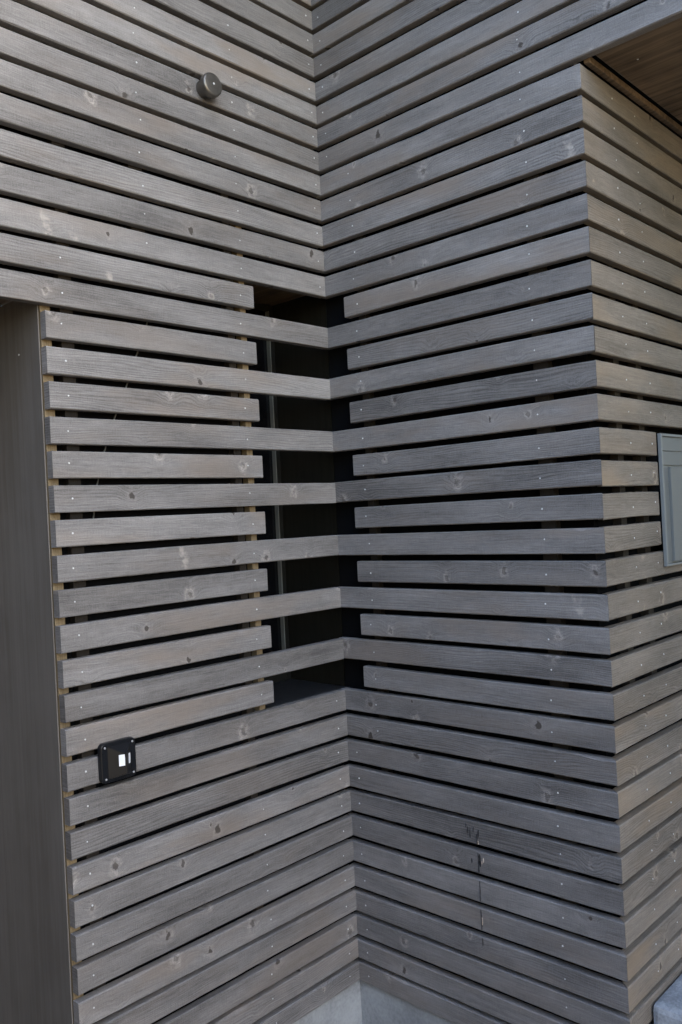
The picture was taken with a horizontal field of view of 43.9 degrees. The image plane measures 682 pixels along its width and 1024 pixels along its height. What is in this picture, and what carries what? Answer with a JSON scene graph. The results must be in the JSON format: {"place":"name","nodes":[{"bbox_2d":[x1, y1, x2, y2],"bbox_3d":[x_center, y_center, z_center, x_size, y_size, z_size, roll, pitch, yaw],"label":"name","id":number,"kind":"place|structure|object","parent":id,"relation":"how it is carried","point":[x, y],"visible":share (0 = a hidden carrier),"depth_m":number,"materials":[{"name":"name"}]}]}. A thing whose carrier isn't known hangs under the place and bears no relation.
{"place":"outdoors","nodes":[
{"label":"outdoors","id":0,"kind":"place"},
{"label":"ground","id":1,"kind":"structure","parent":0,"visible":0},
{"bbox_2d":[0,0,361,1023],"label":"slatted wall","id":2,"kind":"structure","parent":1,"relation":"on","point":[160,248],"depth_m":2.52,"materials":[{"name":"grey wood"}]},
{"bbox_2d":[98,736,135,783],"bbox_3d":[-0.599,0.672,2.291,0.036,0.107,0.108,-3,0,43],"label":"wall fitting","id":3,"kind":"object","parent":2,"relation":"attached to","point":[116,759],"depth_m":2.28,"materials":[{"name":"black plastic"}]},
{"bbox_2d":[196,72,221,99],"bbox_3d":[-0.410,-1.306,2.606,0.064,0.072,0.072,-3,0,43],"label":"vent cap","id":4,"kind":"object","parent":2,"relation":"attached to","point":[208,85],"visible":1,"depth_m":2.59,"materials":[{"name":"grey metal"}]},
{"bbox_2d":[232,280,349,711],"bbox_3d":[-0.282,-0.074,3.005,0.358,1.534,0.494,-3,0,43],"label":"window","id":5,"kind":"structure","parent":2,"relation":"in","point":[301,520],"depth_m":3.17,"materials":[{"name":"black glass"}]},
{"bbox_2d":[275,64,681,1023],"bbox_3d":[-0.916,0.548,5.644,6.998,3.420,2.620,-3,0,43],"label":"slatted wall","id":6,"kind":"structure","parent":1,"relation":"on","point":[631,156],"depth_m":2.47,"materials":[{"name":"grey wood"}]},
{"bbox_2d":[646,433,681,566],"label":"letterbox","id":7,"kind":"object","parent":6,"relation":"attached to","point":[667,458],"visible":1,"depth_m":2.60,"materials":[{"name":"grey metal"}]},
{"bbox_2d":[668,467,681,560],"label":"door","id":8,"kind":"structure","parent":7,"relation":"in","point":[674,473],"depth_m":2.62,"materials":[{"name":"grey glass"}]},
{"bbox_2d":[307,0,681,1023],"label":"slatted wall","id":9,"kind":"structure","parent":1,"relation":"on","point":[475,638],"depth_m":2.60,"materials":[{"name":"grey wood"}]},
{"bbox_2d":[577,17,681,138],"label":"soffit","id":10,"kind":"structure","parent":9,"relation":"attached to","point":[643,72],"depth_m":2.43,"materials":[{"name":"brown wood"}]},
{"bbox_2d":[653,974,681,1023],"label":"doorstep","id":11,"kind":"object","parent":1,"relation":"on","point":[667,1009],"visible":1,"depth_m":2.38,"materials":[{"name":"grey concrete"}]},
{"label":"paving","id":12,"kind":"structure","parent":0,"visible":0},
{"bbox_2d":[0,301,72,1023],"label":"panel wall","id":13,"kind":"structure","parent":12,"relation":"on","point":[35,978],"depth_m":2.32,"materials":[{"name":"grey wood"}]},
{"bbox_2d":[0,299,10,305],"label":"soffit","id":14,"kind":"structure","parent":13,"relation":"on","point":[2,302],"depth_m":2.33,"materials":[{"name":"grey wood"}]}
]}

